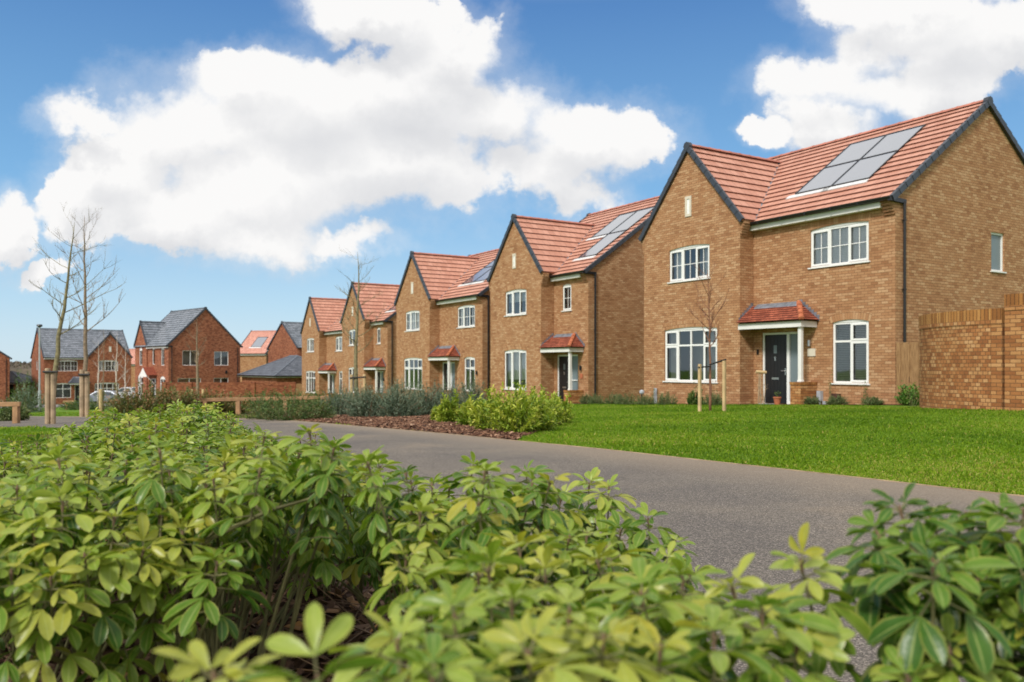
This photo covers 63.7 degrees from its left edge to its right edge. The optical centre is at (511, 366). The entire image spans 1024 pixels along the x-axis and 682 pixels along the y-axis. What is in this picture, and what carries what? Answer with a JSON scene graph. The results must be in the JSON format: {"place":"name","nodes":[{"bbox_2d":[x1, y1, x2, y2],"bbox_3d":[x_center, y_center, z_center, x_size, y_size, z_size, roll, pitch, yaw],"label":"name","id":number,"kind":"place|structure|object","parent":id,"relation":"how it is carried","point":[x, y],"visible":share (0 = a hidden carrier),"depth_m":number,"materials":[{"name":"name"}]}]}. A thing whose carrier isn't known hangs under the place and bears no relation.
{"place":"outdoors","nodes":[
{"label":"outdoors","id":0,"kind":"place"},
{"bbox_2d":[10,362,31,375],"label":"hill","id":1,"kind":"structure","parent":0,"point":[24,370],"depth_m":410.70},
{"bbox_2d":[0,409,257,454],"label":"grass","id":2,"kind":"structure","parent":0,"point":[10,436],"depth_m":13.33,"materials":[{"name":"plant"}]},
{"bbox_2d":[0,399,1023,494],"bbox_3d":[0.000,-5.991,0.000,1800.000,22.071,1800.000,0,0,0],"label":"ground","id":3,"kind":"structure","parent":0,"point":[58,409],"depth_m":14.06,"materials":[{"name":"plant"}]},
{"bbox_2d":[0,351,11,401],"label":"brick house","id":4,"kind":"structure","parent":3,"relation":"on","point":[4,374],"depth_m":94.78,"materials":[{"name":"red brick"}]},
{"bbox_2d":[0,402,20,422],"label":"knee rail","id":5,"kind":"object","parent":3,"relation":"on","point":[16,412],"visible":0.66,"depth_m":18.93,"materials":[{"name":"wood"}]},
{"bbox_2d":[0,397,31,420],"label":"garden bush","id":6,"kind":"object","parent":3,"relation":"on","point":[6,414],"visible":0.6,"depth_m":21.40,"materials":[{"name":"green plant"}]},
{"bbox_2d":[10,371,33,402],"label":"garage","id":7,"kind":"structure","parent":3,"relation":"on","point":[13,385],"depth_m":99.78,"materials":[{"name":"grey brick"}]},
{"bbox_2d":[0,378,44,411],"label":"garden bush","id":8,"kind":"object","parent":3,"relation":"on","point":[32,404],"visible":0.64,"depth_m":35.95,"materials":[{"name":"green plant"}]},
{"bbox_2d":[1,365,43,408],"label":"garden bush","id":9,"kind":"object","parent":3,"relation":"on","point":[28,387],"visible":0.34,"depth_m":43.91,"materials":[{"name":"green plant"}]},
{"bbox_2d":[36,324,42,408],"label":"street lamp","id":10,"kind":"object","parent":3,"relation":"on","point":[39,379],"visible":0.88,"depth_m":42.97,"materials":[{"name":"metal"}]},
{"bbox_2d":[45,368,50,423],"bbox_3d":[-10.097,0.746,17.940,0.107,1.420,0.108,0,0,0],"label":"tree stake","id":11,"kind":"object","parent":3,"relation":"on","point":[47,398],"visible":0.74,"depth_m":17.90,"materials":[{"name":"wood"}]},
{"bbox_2d":[51,373,55,423],"bbox_3d":[-9.982,0.784,17.950,0.101,1.340,0.102,0,0,0],"label":"tree stake","id":12,"kind":"object","parent":3,"relation":"on","point":[53,398],"visible":0.74,"depth_m":17.91,"materials":[{"name":"wood"}]},
{"bbox_2d":[28,202,125,389],"bbox_3d":[-9.714,-1.216,18.505,1.967,5.068,2.091,0,0,40],"label":"bare tree","id":13,"kind":"object","parent":3,"relation":"on","point":[57,353],"visible":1,"depth_m":18.18,"materials":[{"name":"brown plant"}]},
{"bbox_2d":[30,327,132,403],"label":"brick house","id":14,"kind":"structure","parent":3,"relation":"on","point":[71,361],"depth_m":99.35,"materials":[{"name":"brick"}]},
{"bbox_2d":[79,370,84,416],"bbox_3d":[-12.906,0.903,24.760,0.136,1.620,0.138,0,0,0],"label":"tree stake","id":15,"kind":"object","parent":3,"relation":"on","point":[81,396],"visible":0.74,"depth_m":24.71,"materials":[{"name":"wood"}]},
{"bbox_2d":[85,372,89,416],"bbox_3d":[-12.761,0.931,24.780,0.132,1.560,0.134,0,0,0],"label":"tree stake","id":16,"kind":"object","parent":3,"relation":"on","point":[87,393],"visible":0.74,"depth_m":24.73,"materials":[{"name":"wood"}]},
{"bbox_2d":[54,204,125,371],"bbox_3d":[-12.891,-1.641,24.863,1.854,6.429,1.864,0,0,40],"label":"bare tree","id":17,"kind":"object","parent":3,"relation":"on","point":[85,349],"visible":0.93,"depth_m":24.96,"materials":[{"name":"brown plant"}]},
{"bbox_2d":[65,390,124,409],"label":"car","id":18,"kind":"object","parent":3,"relation":"on","point":[95,406],"visible":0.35,"depth_m":41.67,"materials":[{"name":"white metal"}]},
{"bbox_2d":[99,383,146,415],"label":"photinia shrub","id":19,"kind":"object","parent":3,"relation":"on","point":[123,403],"visible":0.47,"depth_m":22.37,"materials":[{"name":"green plant"}]},
{"bbox_2d":[117,379,169,416],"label":"photinia shrub","id":20,"kind":"object","parent":3,"relation":"on","point":[149,404],"visible":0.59,"depth_m":22.35,"materials":[{"name":"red plant"}]},
{"bbox_2d":[133,307,242,398],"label":"brick house","id":21,"kind":"structure","parent":3,"relation":"on","point":[163,353],"depth_m":81.88,"materials":[{"name":"brick"}]},
{"bbox_2d":[184,319,206,397],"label":"bare tree","id":22,"kind":"object","parent":3,"relation":"on","point":[197,369],"visible":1,"depth_m":59.88,"materials":[{"name":"brown plant"}]},
{"bbox_2d":[162,382,295,403],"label":"boundary wall","id":23,"kind":"structure","parent":3,"relation":"on","point":[238,388],"depth_m":68.63,"materials":[{"name":"red brick"}]},
{"bbox_2d":[240,330,275,381],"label":"brick house","id":24,"kind":"structure","parent":3,"relation":"on","point":[254,351],"depth_m":104.77,"materials":[{"name":"orange tile"}]},
{"bbox_2d":[236,355,301,383],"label":"garage","id":25,"kind":"structure","parent":3,"relation":"on","point":[287,368],"depth_m":77.79,"materials":[{"name":"tile"}]},
{"bbox_2d":[266,321,302,362],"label":"brick house","id":26,"kind":"structure","parent":3,"relation":"on","point":[286,340],"depth_m":87.90,"materials":[{"name":"brick"}]},
{"bbox_2d":[0,434,607,681],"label":"bed","id":27,"kind":"object","parent":3,"relation":"on","point":[298,662],"visible":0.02,"depth_m":2.16,"materials":[{"name":"brown soil"}]},
{"bbox_2d":[0,408,143,499],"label":"mexican orange shrub","id":28,"kind":"object","parent":27,"relation":"on","point":[3,449],"visible":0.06,"depth_m":2.80,"materials":[{"name":"green plant"}]},
{"bbox_2d":[0,418,179,658],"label":"mexican orange shrub","id":29,"kind":"object","parent":27,"relation":"on","point":[8,461],"visible":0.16,"depth_m":2.22,"materials":[{"name":"green plant"}]},
{"bbox_2d":[0,436,196,681],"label":"mexican orange shrub","id":30,"kind":"object","parent":27,"relation":"on","point":[97,505],"visible":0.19,"depth_m":1.48,"materials":[{"name":"green plant"}]},
{"bbox_2d":[49,403,208,525],"bbox_3d":[-1.606,0.475,3.530,0.596,0.610,0.876,0,0,0],"label":"mexican orange shrub","id":31,"kind":"object","parent":27,"relation":"on","point":[174,416],"visible":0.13,"depth_m":3.62,"materials":[{"name":"green plant"}]},
{"bbox_2d":[0,477,272,681],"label":"mexican orange shrub","id":32,"kind":"object","parent":27,"relation":"on","point":[71,602],"visible":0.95,"depth_m":1.16,"materials":[{"name":"green plant"}]},
{"bbox_2d":[141,399,210,425],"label":"mexican orange shrub","id":33,"kind":"object","parent":27,"relation":"on","point":[176,403],"visible":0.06,"depth_m":4.03,"materials":[{"name":"green plant"}]},
{"bbox_2d":[0,422,368,681],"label":"mexican orange shrub","id":34,"kind":"object","parent":27,"relation":"on","point":[322,486],"visible":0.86,"depth_m":1.34,"materials":[{"name":"green plant"}]},
{"bbox_2d":[76,403,299,591],"bbox_3d":[-1.038,0.449,2.784,0.662,0.634,0.807,0,0,0],"label":"mexican orange shrub","id":35,"kind":"object","parent":27,"relation":"on","point":[188,421],"visible":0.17,"depth_m":2.76,"materials":[{"name":"green plant"}]},
{"bbox_2d":[61,417,364,672],"bbox_3d":[-0.719,0.442,2.053,0.589,0.620,0.684,0,0,13],"label":"mexican orange shrub","id":36,"kind":"object","parent":27,"relation":"on","point":[201,459],"visible":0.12,"depth_m":2.03,"materials":[{"name":"green plant"}]},
{"bbox_2d":[0,571,428,676],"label":"dead twigs","id":37,"kind":"object","parent":27,"relation":"on","point":[335,653],"visible":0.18,"depth_m":1.99,"materials":[{"name":"wood"}]},
{"bbox_2d":[191,402,280,448],"bbox_3d":[-1.104,0.468,3.614,0.613,0.645,0.996,0,0,-10],"label":"mexican orange shrub","id":38,"kind":"object","parent":27,"relation":"on","point":[213,408],"visible":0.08,"depth_m":3.44,"materials":[{"name":"green plant"}]},
{"bbox_2d":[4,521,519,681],"bbox_3d":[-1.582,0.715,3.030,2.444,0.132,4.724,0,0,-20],"label":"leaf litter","id":39,"kind":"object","parent":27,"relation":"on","point":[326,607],"visible":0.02,"depth_m":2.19,"materials":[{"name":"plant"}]},
{"bbox_2d":[196,419,380,599],"bbox_3d":[-0.623,0.459,2.733,0.584,0.610,0.912,0,0,0],"label":"mexican orange shrub","id":40,"kind":"object","parent":27,"relation":"on","point":[325,590],"visible":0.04,"depth_m":2.54,"materials":[{"name":"green plant"}]},
{"bbox_2d":[280,456,489,667],"bbox_3d":[-0.319,0.474,1.925,0.458,0.542,0.703,0,0,-20],"label":"mexican orange shrub","id":41,"kind":"object","parent":27,"relation":"on","point":[348,569],"visible":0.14,"depth_m":1.74,"materials":[{"name":"green plant"}]},
{"bbox_2d":[152,539,709,681],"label":"mexican orange shrub","id":42,"kind":"object","parent":27,"relation":"on","point":[506,639],"visible":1,"depth_m":0.66,"materials":[{"name":"green plant"}]},
{"bbox_2d":[342,445,631,679],"bbox_3d":[-0.070,0.431,1.390,0.432,0.623,0.624,0,0,-14],"label":"mexican orange shrub","id":43,"kind":"object","parent":27,"relation":"on","point":[421,550],"visible":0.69,"depth_m":1.26,"materials":[{"name":"green plant"}]},
{"bbox_2d":[371,541,654,681],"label":"mexican orange shrub","id":44,"kind":"object","parent":27,"relation":"on","point":[438,568],"visible":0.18,"depth_m":0.88,"materials":[{"name":"green plant"}]},
{"bbox_2d":[469,460,733,636],"bbox_3d":[0.118,0.463,1.500,0.406,0.560,0.584,0,0,-18],"label":"mexican orange shrub","id":45,"kind":"object","parent":27,"relation":"on","point":[586,516],"visible":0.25,"depth_m":1.52,"materials":[{"name":"green plant"}]},
{"bbox_2d":[482,526,738,681],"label":"mexican orange shrub","id":46,"kind":"object","parent":27,"relation":"on","point":[547,562],"visible":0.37,"depth_m":1.06,"materials":[{"name":"green plant"}]},
{"bbox_2d":[583,522,874,681],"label":"mexican orange shrub","id":47,"kind":"object","parent":27,"relation":"on","point":[754,642],"visible":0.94,"depth_m":0.81,"materials":[{"name":"green plant"}]},
{"bbox_2d":[816,482,1023,681],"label":"mexican orange shrub","id":48,"kind":"object","parent":27,"relation":"on","point":[979,637],"visible":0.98,"depth_m":0.84,"materials":[{"name":"green plant"}]},
{"bbox_2d":[300,297,346,401],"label":"brick house","id":49,"kind":"structure","parent":3,"relation":"on","point":[321,331],"depth_m":65.94,"materials":[{"name":"brick"}]},
{"bbox_2d":[305,368,315,392],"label":"window","id":50,"kind":"structure","parent":49,"relation":"in","point":[309,370],"depth_m":67.55,"materials":[{"name":"white plastic"}]},
{"bbox_2d":[337,252,387,394],"bbox_3d":[-5.152,-1.331,28.112,1.864,5.713,1.593,0,0,-25],"label":"bare tree","id":51,"kind":"object","parent":3,"relation":"on","point":[356,341],"visible":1,"depth_m":27.92,"materials":[{"name":"brown plant"}]},
{"bbox_2d":[340,281,399,399],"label":"brick house","id":52,"kind":"structure","parent":3,"relation":"on","point":[377,357],"depth_m":56.51,"materials":[{"name":"brick"}]},
{"bbox_2d":[221,410,560,439],"bbox_3d":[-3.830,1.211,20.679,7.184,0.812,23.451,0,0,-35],"label":"mulch bed","id":53,"kind":"object","parent":3,"relation":"on","point":[401,428],"visible":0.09,"depth_m":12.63,"materials":[{"name":"brown wood"}]},
{"bbox_2d":[151,381,194,416],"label":"photinia shrub","id":54,"kind":"object","parent":53,"relation":"on","point":[169,397],"visible":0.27,"depth_m":22.93,"materials":[{"name":"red plant"}]},
{"bbox_2d":[175,382,216,414],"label":"photinia shrub","id":55,"kind":"object","parent":53,"relation":"on","point":[195,395],"visible":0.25,"depth_m":23.45,"materials":[{"name":"green plant"}]},
{"bbox_2d":[198,386,234,413],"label":"photinia shrub","id":56,"kind":"object","parent":53,"relation":"on","point":[221,406],"visible":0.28,"depth_m":24.01,"materials":[{"name":"green plant"}]},
{"bbox_2d":[139,396,330,413],"bbox_3d":[-7.903,1.191,23.809,5.250,0.644,0.146,0,0,-18],"label":"knee rail","id":57,"kind":"object","parent":53,"relation":"on","point":[238,400],"visible":0.31,"depth_m":23.75,"materials":[{"name":"wood"}]},
{"bbox_2d":[218,391,252,413],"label":"photinia shrub","id":58,"kind":"object","parent":53,"relation":"on","point":[243,403],"visible":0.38,"depth_m":24.44,"materials":[{"name":"green plant"}]},
{"bbox_2d":[238,390,288,418],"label":"mottled shrub","id":59,"kind":"object","parent":53,"relation":"on","point":[255,408],"visible":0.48,"depth_m":18.46,"materials":[{"name":"green plant"}]},
{"bbox_2d":[249,387,324,420],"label":"mottled shrub","id":60,"kind":"object","parent":53,"relation":"on","point":[296,412],"visible":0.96,"depth_m":17.30,"materials":[{"name":"green plant"}]},
{"bbox_2d":[284,391,336,418],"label":"mottled shrub","id":61,"kind":"object","parent":53,"relation":"on","point":[324,412],"visible":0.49,"depth_m":17.83,"materials":[{"name":"green plant"}]},
{"bbox_2d":[317,383,355,414],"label":"grey green shrub","id":62,"kind":"object","parent":53,"relation":"on","point":[338,402],"visible":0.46,"depth_m":20.78,"materials":[{"name":"green plant"}]},
{"bbox_2d":[340,379,394,416],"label":"grey green shrub","id":63,"kind":"object","parent":53,"relation":"on","point":[365,407],"visible":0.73,"depth_m":18.72,"materials":[{"name":"green plant"}]},
{"bbox_2d":[359,370,417,409],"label":"grey green shrub","id":64,"kind":"object","parent":53,"relation":"on","point":[404,393],"visible":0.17,"depth_m":24.07,"materials":[{"name":"green plant"}]},
{"bbox_2d":[371,378,427,416],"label":"grey green shrub","id":65,"kind":"object","parent":53,"relation":"on","point":[399,406],"visible":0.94,"depth_m":18.30,"materials":[{"name":"green plant"}]},
{"bbox_2d":[407,376,446,414],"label":"grey green shrub","id":66,"kind":"object","parent":53,"relation":"on","point":[426,403],"visible":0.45,"depth_m":19.31,"materials":[{"name":"green plant"}]},
{"bbox_2d":[432,389,464,421],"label":"bright shrub","id":67,"kind":"object","parent":53,"relation":"on","point":[446,408],"visible":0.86,"depth_m":14.29,"materials":[{"name":"green plant"}]},
{"bbox_2d":[429,375,468,406],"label":"grey green shrub","id":68,"kind":"object","parent":53,"relation":"on","point":[449,393],"visible":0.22,"depth_m":21.08,"materials":[{"name":"green plant"}]},
{"bbox_2d":[454,392,489,425],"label":"bright shrub","id":69,"kind":"object","parent":53,"relation":"on","point":[464,420],"visible":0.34,"depth_m":12.65,"materials":[{"name":"green plant"}]},
{"bbox_2d":[467,381,511,429],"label":"bright shrub","id":70,"kind":"object","parent":53,"relation":"on","point":[480,422],"visible":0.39,"depth_m":11.30,"materials":[{"name":"green plant"}]},
{"bbox_2d":[482,382,545,432],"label":"bright shrub","id":71,"kind":"object","parent":53,"relation":"on","point":[513,415],"visible":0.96,"depth_m":10.46,"materials":[{"name":"green plant"}]},
{"bbox_2d":[502,381,558,430],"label":"bright shrub","id":72,"kind":"object","parent":53,"relation":"on","point":[547,420],"visible":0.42,"depth_m":10.94,"materials":[{"name":"green plant"}]},
{"bbox_2d":[527,384,569,425],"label":"bright shrub","id":73,"kind":"object","parent":53,"relation":"on","point":[559,415],"visible":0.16,"depth_m":12.27,"materials":[{"name":"green plant"}]},
{"bbox_2d":[545,391,577,422],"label":"bright shrub","id":74,"kind":"object","parent":53,"relation":"on","point":[566,407],"visible":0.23,"depth_m":13.25,"materials":[{"name":"green plant"}]},
{"bbox_2d":[394,249,498,400],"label":"brick house","id":75,"kind":"structure","parent":3,"relation":"on","point":[442,303],"depth_m":44.91,"materials":[{"name":"brick"}]},
{"bbox_2d":[405,306,419,331],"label":"window","id":76,"kind":"structure","parent":75,"relation":"in","point":[414,312],"depth_m":46.65,"materials":[{"name":"white plastic"}]},
{"bbox_2d":[403,354,422,389],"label":"window","id":77,"kind":"structure","parent":75,"relation":"in","point":[408,357],"depth_m":46.89,"materials":[{"name":"white plastic"}]},
{"bbox_2d":[443,362,454,389],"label":"door","id":78,"kind":"structure","parent":75,"relation":"in","point":[445,364],"depth_m":44.30,"materials":[{"name":"white plastic"}]},
{"bbox_2d":[457,301,475,327],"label":"window","id":79,"kind":"structure","parent":75,"relation":"in","point":[461,305],"depth_m":42.72,"materials":[{"name":"white plastic"}]},
{"bbox_2d":[463,352,475,390],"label":"window","id":80,"kind":"structure","parent":75,"relation":"in","point":[471,356],"depth_m":42.40,"materials":[{"name":"white plastic"}]},
{"bbox_2d":[456,377,486,408],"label":"grey green shrub","id":81,"kind":"object","parent":3,"relation":"on","point":[472,390],"visible":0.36,"depth_m":24.61,"materials":[{"name":"green plant"}]},
{"bbox_2d":[68,416,1023,496],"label":"path edging","id":82,"kind":"object","parent":3,"relation":"on","point":[701,459],"visible":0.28,"depth_m":6.35,"materials":[{"name":"concrete"}]},
{"bbox_2d":[486,196,658,402],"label":"brick house","id":83,"kind":"structure","parent":3,"relation":"on","point":[566,307],"depth_m":34.98,"materials":[{"name":"brick"}]},
{"bbox_2d":[503,344,526,390],"bbox_3d":[0.215,0.028,36.695,0.280,2.025,2.016,0,0,-32],"label":"window","id":84,"kind":"structure","parent":83,"relation":"in","point":[517,352],"depth_m":36.89,"materials":[{"name":"white plastic"}]},
{"bbox_2d":[504,284,526,316],"bbox_3d":[0.238,-2.952,36.655,0.280,1.385,1.929,0,0,-32],"label":"window","id":85,"kind":"structure","parent":83,"relation":"in","point":[520,297],"depth_m":36.83,"materials":[{"name":"white plastic"}]},
{"bbox_2d":[561,279,572,311],"bbox_3d":[2.317,-2.995,34.481,0.160,1.370,0.914,0,0,-32],"label":"window","id":86,"kind":"structure","parent":83,"relation":"in","point":[565,283],"depth_m":34.53,"materials":[{"name":"white plastic"}]},
{"bbox_2d":[558,355,577,400],"bbox_3d":[2.375,0.565,34.463,0.090,2.120,1.480,0,0,-32],"label":"door","id":87,"kind":"structure","parent":83,"relation":"in","point":[562,359],"depth_m":34.63,"materials":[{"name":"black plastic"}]},
{"bbox_2d":[614,391,636,404],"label":"border clump","id":88,"kind":"object","parent":3,"relation":"on","point":[625,401],"visible":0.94,"depth_m":28.07,"materials":[{"name":"green plant"}]},
{"bbox_2d":[656,391,678,404],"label":"border clump","id":89,"kind":"object","parent":3,"relation":"on","point":[663,399],"visible":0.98,"depth_m":26.38,"materials":[{"name":"green plant"}]},
{"bbox_2d":[698,364,701,410],"bbox_3d":[4.106,0.570,18.040,0.057,1.250,0.057,0,0,-45],"label":"tree stake","id":90,"kind":"object","parent":3,"relation":"on","point":[700,388],"visible":0.74,"depth_m":18.01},
{"bbox_2d":[685,261,731,410],"bbox_3d":[4.354,-0.693,18.304,0.940,3.483,0.893,0,0,38],"label":"young tree","id":91,"kind":"object","parent":3,"relation":"on","point":[710,345],"visible":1,"depth_m":18.29,"materials":[{"name":"brown plant"}]},
{"bbox_2d":[722,361,725,410],"bbox_3d":[4.553,0.526,17.700,0.057,1.300,0.057,0,0,-45],"label":"tree stake","id":92,"kind":"object","parent":3,"relation":"on","point":[723,385],"visible":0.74,"depth_m":17.68,"materials":[{"name":"wood"}]},
{"bbox_2d":[569,403,903,404],"bbox_3d":[1.446,1.533,34.672,1.479,1.144,32.444,0,0,-30],"label":"border bed","id":93,"kind":"object","parent":3,"relation":"on","point":[787,404],"visible":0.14,"depth_m":22.27,"materials":[{"name":"brown soil"}]},
{"bbox_2d":[756,370,766,403],"bbox_3d":[7.301,0.636,24.093,0.356,1.066,0.113,0,0,0],"label":"log ornament","id":94,"kind":"object","parent":93,"relation":"on","point":[759,383],"visible":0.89,"depth_m":24.08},
{"bbox_2d":[825,395,850,404],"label":"border clump","id":95,"kind":"object","parent":93,"relation":"on","point":[839,401],"visible":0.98,"depth_m":22.16,"materials":[{"name":"green plant"}]},
{"bbox_2d":[638,96,1023,404],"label":"brick house","id":96,"kind":"structure","parent":3,"relation":"on","point":[849,260],"depth_m":23.99,"materials":[{"name":"brick"}]},
{"bbox_2d":[667,237,710,283],"bbox_3d":[5.832,-3.473,26.903,0.280,1.385,2.016,0,0,-32],"label":"window","id":97,"kind":"structure","parent":96,"relation":"in","point":[679,247],"depth_m":27.03,"materials":[{"name":"white plastic"}]},
{"bbox_2d":[662,320,718,382],"bbox_3d":[5.859,-0.495,26.860,0.280,2.030,2.564,0,0,-32],"label":"window","id":98,"kind":"structure","parent":96,"relation":"in","point":[675,328],"depth_m":26.93,"materials":[{"name":"white plastic"}]},
{"bbox_2d":[759,332,797,403],"bbox_3d":[7.969,0.075,24.416,0.240,2.180,1.530,0,0,-32],"label":"door","id":99,"kind":"structure","parent":96,"relation":"in","point":[780,352],"depth_m":24.51,"materials":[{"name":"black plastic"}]},
{"bbox_2d":[808,212,870,268],"bbox_3d":[9.041,-3.473,22.774,0.182,1.385,2.035,0,0,-32],"label":"window","id":100,"kind":"structure","parent":96,"relation":"in","point":[855,221],"depth_m":22.78,"materials":[{"name":"white plastic"}]},
{"bbox_2d":[829,311,871,384],"bbox_3d":[9.236,-0.510,22.459,0.182,2.000,1.347,0,0,-32],"label":"window","id":101,"kind":"structure","parent":96,"relation":"in","point":[853,318],"depth_m":22.45,"materials":[{"name":"white plastic"}]},
{"bbox_2d":[990,232,1006,272],"bbox_3d":[14.046,-3.298,23.913,0.800,1.155,0.160,0,0,-32],"label":"window","id":102,"kind":"structure","parent":96,"relation":"in","point":[996,238],"depth_m":24.00,"materials":[{"name":"white plastic"}]},
{"bbox_2d":[894,382,918,404],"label":"leafy plant","id":103,"kind":"object","parent":3,"relation":"on","point":[902,399],"visible":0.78,"depth_m":20.30,"materials":[{"name":"green plant"}]},
{"bbox_2d":[896,342,918,404],"bbox_3d":[10.336,0.231,20.612,0.032,1.706,1.557,0,0,-32],"label":"timber fence","id":104,"kind":"object","parent":3,"relation":"on","point":[907,362],"visible":0.25,"depth_m":21.00,"materials":[{"name":"wood"}]},
{"bbox_2d":[919,308,1004,409],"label":"garden wall","id":105,"kind":"structure","parent":3,"relation":"on","point":[961,359],"depth_m":16.26,"materials":[{"name":"brick"}]},
{"bbox_2d":[1004,293,1023,410],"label":"garden wall","id":106,"kind":"structure","parent":3,"relation":"on","point":[1014,348],"depth_m":15.36,"materials":[{"name":"brick"}]},
{"bbox_2d":[0,416,1023,681],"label":"path","id":107,"kind":"structure","parent":0,"point":[724,516],"depth_m":4.77,"materials":[{"name":"asphalt"}]},
{"bbox_2d":[0,0,1023,362],"label":"sky","id":108,"kind":"structure","parent":0,"point":[233,155],"materials":[{"name":"blue"}]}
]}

